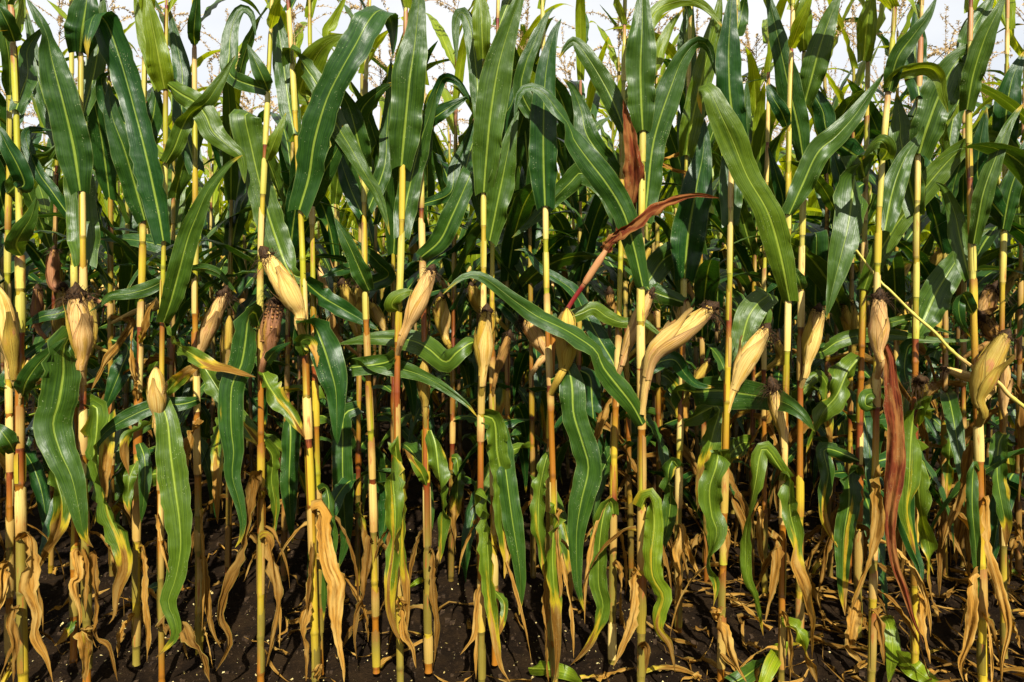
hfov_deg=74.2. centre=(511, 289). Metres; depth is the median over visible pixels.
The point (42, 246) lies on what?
corn plant
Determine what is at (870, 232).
corn plant
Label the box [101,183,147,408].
corn plant
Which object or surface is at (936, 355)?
corn plant
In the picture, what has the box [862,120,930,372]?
corn plant
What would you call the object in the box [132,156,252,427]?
corn plant
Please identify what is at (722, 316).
corn plant
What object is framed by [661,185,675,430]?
corn plant
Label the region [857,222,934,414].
corn plant
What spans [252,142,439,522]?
corn plant
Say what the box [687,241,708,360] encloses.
corn plant
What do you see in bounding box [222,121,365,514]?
corn plant
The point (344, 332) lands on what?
corn plant
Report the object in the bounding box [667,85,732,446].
corn plant
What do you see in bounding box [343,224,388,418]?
corn plant
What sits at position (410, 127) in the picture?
corn plant
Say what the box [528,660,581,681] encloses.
fallen leaf
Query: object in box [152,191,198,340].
corn plant
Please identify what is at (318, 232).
corn plant
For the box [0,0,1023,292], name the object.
sky
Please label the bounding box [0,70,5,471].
corn plant
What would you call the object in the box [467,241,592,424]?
corn plant
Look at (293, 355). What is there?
corn plant
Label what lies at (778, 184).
corn plant
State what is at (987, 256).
corn plant
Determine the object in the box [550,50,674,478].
corn plant
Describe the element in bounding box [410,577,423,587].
fallen leaf
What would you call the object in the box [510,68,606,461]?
corn plant
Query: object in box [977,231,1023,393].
corn plant
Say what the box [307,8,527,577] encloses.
corn plant
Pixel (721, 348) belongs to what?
corn plant
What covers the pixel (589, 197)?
corn plant
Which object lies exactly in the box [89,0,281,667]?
corn plant
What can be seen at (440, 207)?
corn plant
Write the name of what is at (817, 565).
fallen leaf
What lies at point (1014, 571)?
fallen leaf
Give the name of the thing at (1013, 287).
corn plant
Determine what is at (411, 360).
corn plant
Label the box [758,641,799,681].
fallen leaf
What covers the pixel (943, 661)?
fallen leaf
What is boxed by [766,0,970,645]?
corn plant
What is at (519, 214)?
corn plant
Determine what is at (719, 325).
corn plant
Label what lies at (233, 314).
corn plant
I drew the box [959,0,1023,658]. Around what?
corn plant
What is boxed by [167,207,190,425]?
corn plant
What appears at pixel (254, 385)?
corn plant
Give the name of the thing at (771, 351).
corn plant
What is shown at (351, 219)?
corn plant
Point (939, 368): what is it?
corn plant
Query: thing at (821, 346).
corn plant
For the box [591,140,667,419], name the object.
corn plant
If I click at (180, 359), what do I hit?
corn plant
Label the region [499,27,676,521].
corn plant
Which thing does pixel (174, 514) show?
corn plant
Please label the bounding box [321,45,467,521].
corn plant
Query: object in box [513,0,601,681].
corn plant
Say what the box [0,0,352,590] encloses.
corn plant
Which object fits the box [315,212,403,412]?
corn plant
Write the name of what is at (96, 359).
corn plant
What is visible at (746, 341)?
corn plant
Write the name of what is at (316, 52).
corn plant
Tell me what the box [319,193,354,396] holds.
corn plant
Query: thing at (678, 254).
corn plant
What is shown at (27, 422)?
corn plant
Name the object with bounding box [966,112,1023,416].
corn plant
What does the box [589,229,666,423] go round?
corn plant
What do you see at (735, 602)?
straw litter
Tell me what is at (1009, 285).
corn plant
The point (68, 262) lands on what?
corn plant
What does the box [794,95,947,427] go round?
corn plant
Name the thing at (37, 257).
corn plant
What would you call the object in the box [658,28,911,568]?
corn plant
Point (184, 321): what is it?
corn plant
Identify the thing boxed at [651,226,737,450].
corn plant
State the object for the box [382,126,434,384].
corn plant
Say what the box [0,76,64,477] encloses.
corn plant
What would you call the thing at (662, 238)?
corn plant
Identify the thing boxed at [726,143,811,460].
corn plant
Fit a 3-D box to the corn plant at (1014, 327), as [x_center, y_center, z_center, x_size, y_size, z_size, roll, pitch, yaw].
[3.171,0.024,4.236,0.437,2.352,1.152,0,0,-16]
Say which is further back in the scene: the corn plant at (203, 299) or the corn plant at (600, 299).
the corn plant at (600, 299)
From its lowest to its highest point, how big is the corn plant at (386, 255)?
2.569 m
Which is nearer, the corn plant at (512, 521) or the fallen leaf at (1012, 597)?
the corn plant at (512, 521)
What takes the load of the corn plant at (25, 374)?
on the ground
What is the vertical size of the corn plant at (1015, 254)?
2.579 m
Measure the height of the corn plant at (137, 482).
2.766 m
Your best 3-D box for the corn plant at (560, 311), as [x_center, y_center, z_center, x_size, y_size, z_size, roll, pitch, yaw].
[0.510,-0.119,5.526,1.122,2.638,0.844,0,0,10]
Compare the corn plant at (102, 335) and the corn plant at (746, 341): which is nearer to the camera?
the corn plant at (746, 341)
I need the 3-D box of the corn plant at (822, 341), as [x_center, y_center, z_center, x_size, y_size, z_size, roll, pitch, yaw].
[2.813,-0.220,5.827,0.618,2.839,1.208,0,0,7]
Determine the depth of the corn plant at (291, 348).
6.47 m
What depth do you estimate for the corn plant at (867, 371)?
3.51 m
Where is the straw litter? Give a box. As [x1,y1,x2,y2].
[2,481,1023,681]
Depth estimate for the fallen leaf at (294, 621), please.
2.41 m
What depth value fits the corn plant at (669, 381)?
3.61 m
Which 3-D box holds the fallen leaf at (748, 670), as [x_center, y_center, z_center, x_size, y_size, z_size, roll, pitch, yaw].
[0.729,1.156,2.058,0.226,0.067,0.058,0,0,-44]
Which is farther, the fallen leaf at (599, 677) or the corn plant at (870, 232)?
the corn plant at (870, 232)
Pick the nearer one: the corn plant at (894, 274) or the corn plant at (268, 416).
the corn plant at (894, 274)
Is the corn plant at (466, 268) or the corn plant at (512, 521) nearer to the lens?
the corn plant at (512, 521)
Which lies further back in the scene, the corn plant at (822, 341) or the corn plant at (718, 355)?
the corn plant at (822, 341)
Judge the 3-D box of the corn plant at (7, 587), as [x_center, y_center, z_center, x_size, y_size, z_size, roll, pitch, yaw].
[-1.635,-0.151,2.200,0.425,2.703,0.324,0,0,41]
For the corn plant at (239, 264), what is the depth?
3.60 m
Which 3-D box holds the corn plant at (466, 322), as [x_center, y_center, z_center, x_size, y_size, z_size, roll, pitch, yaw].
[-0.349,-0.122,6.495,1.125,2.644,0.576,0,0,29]
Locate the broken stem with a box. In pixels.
[855,250,1023,408]
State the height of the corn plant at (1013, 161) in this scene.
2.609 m
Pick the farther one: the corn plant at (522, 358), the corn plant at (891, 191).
the corn plant at (522, 358)
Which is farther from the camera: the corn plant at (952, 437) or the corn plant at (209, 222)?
the corn plant at (209, 222)
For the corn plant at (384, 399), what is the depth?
6.58 m
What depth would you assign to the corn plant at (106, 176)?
2.78 m
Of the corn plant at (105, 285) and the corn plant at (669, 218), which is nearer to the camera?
the corn plant at (105, 285)
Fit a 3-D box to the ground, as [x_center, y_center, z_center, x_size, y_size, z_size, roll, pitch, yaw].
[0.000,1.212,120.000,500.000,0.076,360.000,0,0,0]
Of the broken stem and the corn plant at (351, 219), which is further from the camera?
the corn plant at (351, 219)
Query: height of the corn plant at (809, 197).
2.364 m
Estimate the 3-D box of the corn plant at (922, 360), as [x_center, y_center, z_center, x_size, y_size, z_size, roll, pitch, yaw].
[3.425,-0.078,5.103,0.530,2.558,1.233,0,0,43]
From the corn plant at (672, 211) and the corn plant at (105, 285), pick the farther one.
the corn plant at (672, 211)
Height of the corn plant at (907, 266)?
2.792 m
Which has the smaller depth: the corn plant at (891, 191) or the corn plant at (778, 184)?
the corn plant at (891, 191)
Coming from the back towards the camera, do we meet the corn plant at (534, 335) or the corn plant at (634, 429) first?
the corn plant at (634, 429)
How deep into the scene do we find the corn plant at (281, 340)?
4.21 m
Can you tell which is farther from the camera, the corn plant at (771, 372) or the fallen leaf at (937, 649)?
the corn plant at (771, 372)
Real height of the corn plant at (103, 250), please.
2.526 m
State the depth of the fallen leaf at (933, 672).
2.13 m
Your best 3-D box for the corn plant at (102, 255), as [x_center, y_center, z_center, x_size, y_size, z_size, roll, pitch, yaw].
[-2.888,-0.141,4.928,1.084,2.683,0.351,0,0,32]
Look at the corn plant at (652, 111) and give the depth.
1.99 m
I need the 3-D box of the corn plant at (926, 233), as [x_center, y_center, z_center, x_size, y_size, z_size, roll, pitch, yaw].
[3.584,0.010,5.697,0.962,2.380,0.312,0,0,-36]
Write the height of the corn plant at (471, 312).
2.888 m
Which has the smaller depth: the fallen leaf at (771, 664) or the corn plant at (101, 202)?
the fallen leaf at (771, 664)
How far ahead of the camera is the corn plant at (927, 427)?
5.00 m
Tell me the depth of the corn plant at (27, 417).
2.86 m
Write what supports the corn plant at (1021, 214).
on the ground
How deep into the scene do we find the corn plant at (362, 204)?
2.11 m
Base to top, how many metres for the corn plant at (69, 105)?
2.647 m
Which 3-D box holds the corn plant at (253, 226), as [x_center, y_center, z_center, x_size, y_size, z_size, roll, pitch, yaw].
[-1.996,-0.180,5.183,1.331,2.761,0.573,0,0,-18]
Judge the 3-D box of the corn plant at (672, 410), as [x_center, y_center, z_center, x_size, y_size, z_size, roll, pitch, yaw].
[0.506,-0.097,3.526,1.420,2.594,0.452,0,0,23]
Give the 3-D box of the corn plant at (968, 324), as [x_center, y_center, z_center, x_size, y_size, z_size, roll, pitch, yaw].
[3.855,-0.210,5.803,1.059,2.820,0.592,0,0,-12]
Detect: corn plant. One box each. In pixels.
[0,0,64,662]
[0,0,68,681]
[0,0,136,553]
[0,0,164,579]
[0,0,190,572]
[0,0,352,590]
[0,66,150,558]
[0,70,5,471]
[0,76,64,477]
[0,77,105,505]
[0,86,98,518]
[4,117,101,472]
[12,143,62,449]
[14,120,69,431]
[20,102,70,473]
[21,0,99,664]
[24,175,62,346]
[25,131,69,447]
[25,170,121,407]
[26,78,149,386]
[26,85,119,527]
[27,0,132,681]
[30,65,221,403]
[32,255,117,409]
[34,247,114,409]
[44,81,155,528]
[66,251,115,409]
[83,0,254,681]
[87,44,221,459]
[87,192,146,397]
[88,135,166,425]
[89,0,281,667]
[89,63,299,513]
[91,142,208,405]
[92,191,155,406]
[93,180,154,428]
[96,0,170,666]
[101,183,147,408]
[116,48,257,510]
[127,0,361,581]
[129,220,185,447]
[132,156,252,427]
[143,83,216,470]
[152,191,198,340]
[153,70,338,514]
[159,67,265,473]
[165,158,253,434]
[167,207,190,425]
[186,165,227,425]
[187,152,226,403]
[187,159,227,416]
[190,5,377,574]
[199,91,296,447]
[200,183,256,411]
[205,74,358,475]
[206,186,256,404]
[216,0,304,681]
[217,91,282,478]
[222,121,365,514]
[223,96,330,445]
[225,232,256,384]
[229,0,397,681]
[246,105,357,475]
[246,220,305,449]
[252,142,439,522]
[257,162,284,429]
[264,183,396,450]
[265,0,358,675]
[265,262,344,417]
[271,122,310,413]
[279,94,432,468]
[282,216,327,384]
[290,203,352,380]
[303,0,449,585]
[305,17,518,515]
[306,69,464,466]
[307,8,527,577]
[309,192,388,430]
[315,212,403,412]
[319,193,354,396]
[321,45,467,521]
[322,0,391,673]
[327,199,356,387]
[340,0,523,681]
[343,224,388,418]
[347,174,371,389]
[351,0,476,681]
[357,217,402,404]
[367,190,411,409]
[368,84,497,474]
[368,105,476,476]
[372,246,401,411]
[377,10,609,604]
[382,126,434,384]
[385,140,473,437]
[386,0,480,673]
[389,141,476,449]
[390,221,443,408]
[396,247,421,442]
[400,188,463,408]
[406,57,543,518]
[409,143,564,484]
[417,0,655,582]
[419,124,472,367]
[425,0,588,581]
[431,120,460,424]
[436,118,476,428]
[443,0,729,681]
[461,208,498,341]
[462,311,528,417]
[464,211,512,443]
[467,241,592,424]
[471,258,528,474]
[473,273,536,425]
[474,0,532,673]
[475,30,739,518]
[475,146,599,481]
[490,0,601,501]
[498,92,606,477]
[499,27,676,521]
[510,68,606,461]
[512,0,684,664]
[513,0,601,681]
[514,0,680,555]
[521,0,721,587]
[521,341,528,390]
[523,208,575,450]
[530,193,717,681]
[536,114,663,439]
[541,5,771,570]
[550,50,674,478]
[555,170,601,429]
[555,188,603,387]
[573,8,764,581]
[582,31,761,490]
[582,140,662,373]
[582,202,632,408]
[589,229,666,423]
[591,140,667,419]
[597,107,687,449]
[598,103,651,441]
[599,65,719,479]
[602,114,666,415]
[631,25,772,520]
[645,0,814,632]
[649,124,721,478]
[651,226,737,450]
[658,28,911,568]
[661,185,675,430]
[662,116,725,429]
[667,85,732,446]
[670,0,782,681]
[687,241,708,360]
[691,0,933,576]
[693,119,733,426]
[697,0,883,681]
[700,24,798,513]
[706,124,858,475]
[707,220,756,412]
[707,242,771,372]
[708,64,821,485]
[708,269,726,356]
[712,232,762,429]
[720,0,953,609]
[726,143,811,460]
[734,231,795,376]
[741,0,786,592]
[748,127,816,389]
[756,85,844,521]
[757,0,1023,576]
[757,58,883,510]
[758,136,799,442]
[759,2,979,503]
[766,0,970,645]
[766,132,821,398]
[771,117,839,477]
[774,324,814,411]
[776,189,824,448]
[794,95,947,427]
[795,4,1023,598]
[799,0,1016,645]
[809,115,855,380]
[814,138,902,434]
[818,61,902,485]
[846,51,940,450]
[851,0,947,681]
[855,167,877,366]
[856,14,1023,509]
[857,87,1018,433]
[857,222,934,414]
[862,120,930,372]
[867,95,990,464]
[869,214,952,433]
[870,92,997,461]
[880,144,954,448]
[884,54,1023,506]
[889,0,989,663]
[903,77,1023,529]
[905,123,1011,478]
[908,271,967,406]
[909,20,1023,572]
[918,119,973,427]
[920,222,949,413]
[925,157,960,407]
[926,234,1023,434]
[929,0,1023,583]
[933,65,1023,509]
[936,0,1023,681]
[939,215,1023,481]
[949,110,1016,406]
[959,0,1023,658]
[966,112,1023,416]
[967,121,1023,460]
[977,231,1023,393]
[978,222,1016,329]
[979,178,1016,426]
[987,213,1023,220]
[1001,172,1016,353]
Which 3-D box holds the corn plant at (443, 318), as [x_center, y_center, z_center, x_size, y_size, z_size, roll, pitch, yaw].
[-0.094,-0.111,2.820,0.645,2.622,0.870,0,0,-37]
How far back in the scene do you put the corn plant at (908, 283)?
4.40 m
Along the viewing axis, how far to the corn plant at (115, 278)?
5.76 m
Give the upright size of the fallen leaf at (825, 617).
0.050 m
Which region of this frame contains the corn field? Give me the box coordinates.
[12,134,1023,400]
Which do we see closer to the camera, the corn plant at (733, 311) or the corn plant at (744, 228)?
the corn plant at (744, 228)
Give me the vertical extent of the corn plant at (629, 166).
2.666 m
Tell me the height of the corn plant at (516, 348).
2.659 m
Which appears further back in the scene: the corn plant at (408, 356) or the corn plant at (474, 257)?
the corn plant at (408, 356)
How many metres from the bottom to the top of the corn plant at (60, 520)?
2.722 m
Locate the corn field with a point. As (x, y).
(512, 326)
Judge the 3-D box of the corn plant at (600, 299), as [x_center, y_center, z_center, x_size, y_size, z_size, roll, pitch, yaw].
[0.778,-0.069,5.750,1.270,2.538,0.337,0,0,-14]
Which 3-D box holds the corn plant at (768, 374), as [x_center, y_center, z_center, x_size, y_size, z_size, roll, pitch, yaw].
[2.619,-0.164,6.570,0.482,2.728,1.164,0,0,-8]
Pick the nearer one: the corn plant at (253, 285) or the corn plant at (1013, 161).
the corn plant at (1013, 161)
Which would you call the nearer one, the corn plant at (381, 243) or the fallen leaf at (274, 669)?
the fallen leaf at (274, 669)
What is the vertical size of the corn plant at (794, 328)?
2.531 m
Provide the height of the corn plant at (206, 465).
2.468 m
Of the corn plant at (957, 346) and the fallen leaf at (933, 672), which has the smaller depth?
the fallen leaf at (933, 672)
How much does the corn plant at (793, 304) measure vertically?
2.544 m
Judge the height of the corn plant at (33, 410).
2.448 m
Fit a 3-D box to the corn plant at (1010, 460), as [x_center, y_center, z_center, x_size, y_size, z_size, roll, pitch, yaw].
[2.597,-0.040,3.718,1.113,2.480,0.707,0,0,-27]
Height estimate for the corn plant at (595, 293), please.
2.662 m
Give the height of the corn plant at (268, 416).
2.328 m
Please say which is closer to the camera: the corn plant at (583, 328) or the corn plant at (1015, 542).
the corn plant at (1015, 542)
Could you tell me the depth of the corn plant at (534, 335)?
2.78 m
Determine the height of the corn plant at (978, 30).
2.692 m
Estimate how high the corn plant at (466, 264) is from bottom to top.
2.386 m
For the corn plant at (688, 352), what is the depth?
4.30 m
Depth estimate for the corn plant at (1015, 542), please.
2.83 m
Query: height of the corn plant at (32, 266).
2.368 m
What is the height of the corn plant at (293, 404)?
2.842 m
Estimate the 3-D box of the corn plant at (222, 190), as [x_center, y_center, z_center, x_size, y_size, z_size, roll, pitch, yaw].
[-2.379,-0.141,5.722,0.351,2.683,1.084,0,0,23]
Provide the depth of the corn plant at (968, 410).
4.28 m
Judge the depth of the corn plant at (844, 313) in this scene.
2.72 m
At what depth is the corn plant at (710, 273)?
2.72 m
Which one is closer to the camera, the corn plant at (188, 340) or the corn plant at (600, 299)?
the corn plant at (600, 299)
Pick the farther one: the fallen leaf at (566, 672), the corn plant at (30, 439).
the corn plant at (30, 439)
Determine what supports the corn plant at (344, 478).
on the ground
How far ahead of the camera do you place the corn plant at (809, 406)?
4.29 m
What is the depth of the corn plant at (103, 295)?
6.61 m
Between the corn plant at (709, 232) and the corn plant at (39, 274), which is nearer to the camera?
the corn plant at (39, 274)
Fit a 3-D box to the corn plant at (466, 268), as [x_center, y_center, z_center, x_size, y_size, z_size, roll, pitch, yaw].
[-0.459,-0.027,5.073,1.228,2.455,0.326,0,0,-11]
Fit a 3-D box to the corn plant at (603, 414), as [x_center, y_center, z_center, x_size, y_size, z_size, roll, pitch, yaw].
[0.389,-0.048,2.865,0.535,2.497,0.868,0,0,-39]
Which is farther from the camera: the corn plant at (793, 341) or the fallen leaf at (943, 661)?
the corn plant at (793, 341)
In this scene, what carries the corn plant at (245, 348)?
on the ground
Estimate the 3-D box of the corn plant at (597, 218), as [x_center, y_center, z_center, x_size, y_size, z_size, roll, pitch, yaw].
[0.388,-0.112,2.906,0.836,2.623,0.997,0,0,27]
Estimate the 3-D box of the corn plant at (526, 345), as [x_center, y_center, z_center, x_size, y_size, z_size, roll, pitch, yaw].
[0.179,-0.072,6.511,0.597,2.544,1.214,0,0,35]
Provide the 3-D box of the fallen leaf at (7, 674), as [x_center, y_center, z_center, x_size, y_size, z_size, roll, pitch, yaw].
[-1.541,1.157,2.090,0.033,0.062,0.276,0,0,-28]
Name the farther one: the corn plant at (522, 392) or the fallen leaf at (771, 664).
the corn plant at (522, 392)
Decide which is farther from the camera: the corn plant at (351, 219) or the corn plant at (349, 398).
the corn plant at (351, 219)
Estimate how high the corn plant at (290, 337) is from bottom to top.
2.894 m
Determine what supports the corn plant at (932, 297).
on the ground
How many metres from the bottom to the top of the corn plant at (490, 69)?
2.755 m
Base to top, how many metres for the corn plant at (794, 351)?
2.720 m
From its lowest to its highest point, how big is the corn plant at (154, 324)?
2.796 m
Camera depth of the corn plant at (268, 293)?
4.37 m
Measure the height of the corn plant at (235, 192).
2.439 m
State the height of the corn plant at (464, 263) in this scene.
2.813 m
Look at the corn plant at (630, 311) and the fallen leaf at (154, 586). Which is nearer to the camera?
the fallen leaf at (154, 586)
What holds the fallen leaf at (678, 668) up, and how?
on the ground
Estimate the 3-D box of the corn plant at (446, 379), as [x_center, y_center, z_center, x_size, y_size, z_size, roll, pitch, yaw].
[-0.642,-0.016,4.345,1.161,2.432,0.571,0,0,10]
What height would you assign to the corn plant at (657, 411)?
2.552 m
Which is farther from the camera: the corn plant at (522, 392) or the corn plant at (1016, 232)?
the corn plant at (522, 392)
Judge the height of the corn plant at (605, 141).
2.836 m
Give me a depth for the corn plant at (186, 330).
5.13 m
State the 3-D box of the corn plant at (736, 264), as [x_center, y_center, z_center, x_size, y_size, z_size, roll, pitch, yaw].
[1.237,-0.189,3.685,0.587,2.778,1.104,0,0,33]
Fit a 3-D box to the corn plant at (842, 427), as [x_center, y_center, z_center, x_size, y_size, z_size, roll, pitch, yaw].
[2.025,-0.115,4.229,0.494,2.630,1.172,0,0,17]
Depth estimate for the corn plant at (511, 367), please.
5.73 m
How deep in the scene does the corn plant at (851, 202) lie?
2.29 m
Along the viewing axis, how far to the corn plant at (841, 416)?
3.53 m
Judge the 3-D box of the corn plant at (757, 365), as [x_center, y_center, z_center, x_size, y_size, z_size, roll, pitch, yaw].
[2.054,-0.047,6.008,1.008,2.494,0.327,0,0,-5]
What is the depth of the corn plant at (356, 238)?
6.41 m
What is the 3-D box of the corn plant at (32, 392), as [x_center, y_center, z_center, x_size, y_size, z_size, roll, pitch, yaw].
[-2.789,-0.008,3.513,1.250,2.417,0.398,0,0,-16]
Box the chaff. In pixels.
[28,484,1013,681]
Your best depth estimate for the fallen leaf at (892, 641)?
2.27 m
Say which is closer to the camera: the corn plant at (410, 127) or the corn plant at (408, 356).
the corn plant at (410, 127)
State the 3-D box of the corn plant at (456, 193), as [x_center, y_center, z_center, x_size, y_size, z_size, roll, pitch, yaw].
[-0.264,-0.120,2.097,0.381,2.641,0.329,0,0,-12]
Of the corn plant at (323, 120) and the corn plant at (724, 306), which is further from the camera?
the corn plant at (724, 306)
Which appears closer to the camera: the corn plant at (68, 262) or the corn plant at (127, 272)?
the corn plant at (127, 272)
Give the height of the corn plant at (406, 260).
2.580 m
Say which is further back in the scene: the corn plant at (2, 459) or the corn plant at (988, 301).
the corn plant at (988, 301)
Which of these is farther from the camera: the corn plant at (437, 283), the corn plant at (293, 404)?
the corn plant at (437, 283)
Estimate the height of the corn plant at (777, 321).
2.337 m
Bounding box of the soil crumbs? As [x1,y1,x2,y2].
[0,490,1023,681]
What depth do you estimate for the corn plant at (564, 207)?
4.31 m
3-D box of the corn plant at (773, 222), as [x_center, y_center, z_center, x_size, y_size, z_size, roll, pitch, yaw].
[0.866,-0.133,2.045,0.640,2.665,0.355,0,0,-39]
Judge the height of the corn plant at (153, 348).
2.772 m
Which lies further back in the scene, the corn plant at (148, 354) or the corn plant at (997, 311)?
the corn plant at (148, 354)
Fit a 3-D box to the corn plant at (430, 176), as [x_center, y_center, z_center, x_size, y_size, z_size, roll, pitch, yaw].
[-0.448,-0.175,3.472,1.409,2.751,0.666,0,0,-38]
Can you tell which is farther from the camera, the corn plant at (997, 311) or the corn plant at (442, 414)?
the corn plant at (442, 414)
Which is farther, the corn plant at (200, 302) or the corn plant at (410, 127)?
the corn plant at (200, 302)
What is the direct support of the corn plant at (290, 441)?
on the ground
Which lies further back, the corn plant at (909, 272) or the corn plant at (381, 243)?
the corn plant at (909, 272)
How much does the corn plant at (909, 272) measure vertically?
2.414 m
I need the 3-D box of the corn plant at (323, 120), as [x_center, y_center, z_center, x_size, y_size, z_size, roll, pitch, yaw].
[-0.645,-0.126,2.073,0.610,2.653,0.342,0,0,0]
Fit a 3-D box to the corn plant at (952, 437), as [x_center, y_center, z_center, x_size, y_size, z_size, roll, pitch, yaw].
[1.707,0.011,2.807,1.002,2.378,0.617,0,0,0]
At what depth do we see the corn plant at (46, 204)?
3.69 m
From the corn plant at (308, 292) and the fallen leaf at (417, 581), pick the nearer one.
the fallen leaf at (417, 581)
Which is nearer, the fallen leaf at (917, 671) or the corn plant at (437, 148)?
the fallen leaf at (917, 671)
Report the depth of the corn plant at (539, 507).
2.05 m
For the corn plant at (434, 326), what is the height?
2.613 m
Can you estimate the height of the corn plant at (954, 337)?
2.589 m
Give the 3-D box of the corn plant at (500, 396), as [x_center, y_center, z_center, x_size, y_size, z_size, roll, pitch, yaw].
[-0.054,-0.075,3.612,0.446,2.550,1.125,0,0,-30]
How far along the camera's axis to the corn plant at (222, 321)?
5.74 m
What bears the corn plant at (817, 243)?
on the ground
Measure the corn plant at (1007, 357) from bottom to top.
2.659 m
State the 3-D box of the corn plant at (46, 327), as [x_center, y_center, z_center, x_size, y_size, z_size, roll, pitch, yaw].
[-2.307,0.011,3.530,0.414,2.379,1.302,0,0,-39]
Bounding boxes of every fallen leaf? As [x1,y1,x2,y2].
[1,657,12,681]
[148,581,164,591]
[265,650,288,681]
[285,612,300,623]
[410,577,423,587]
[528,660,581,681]
[580,667,636,681]
[646,665,701,678]
[724,657,765,681]
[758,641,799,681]
[812,552,834,573]
[819,610,836,626]
[881,615,900,681]
[896,650,938,681]
[927,655,988,676]
[928,668,949,674]
[930,647,961,653]
[1008,560,1022,576]
[1009,593,1023,606]
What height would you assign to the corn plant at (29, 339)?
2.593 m
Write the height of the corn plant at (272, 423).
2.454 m
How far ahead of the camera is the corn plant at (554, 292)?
5.06 m
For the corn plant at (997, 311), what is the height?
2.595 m
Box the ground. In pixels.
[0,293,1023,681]
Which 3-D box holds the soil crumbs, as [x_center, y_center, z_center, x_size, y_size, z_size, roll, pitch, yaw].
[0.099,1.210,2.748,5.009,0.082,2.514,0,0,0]
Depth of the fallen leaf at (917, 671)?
2.10 m
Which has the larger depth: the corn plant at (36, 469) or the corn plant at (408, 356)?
the corn plant at (408, 356)

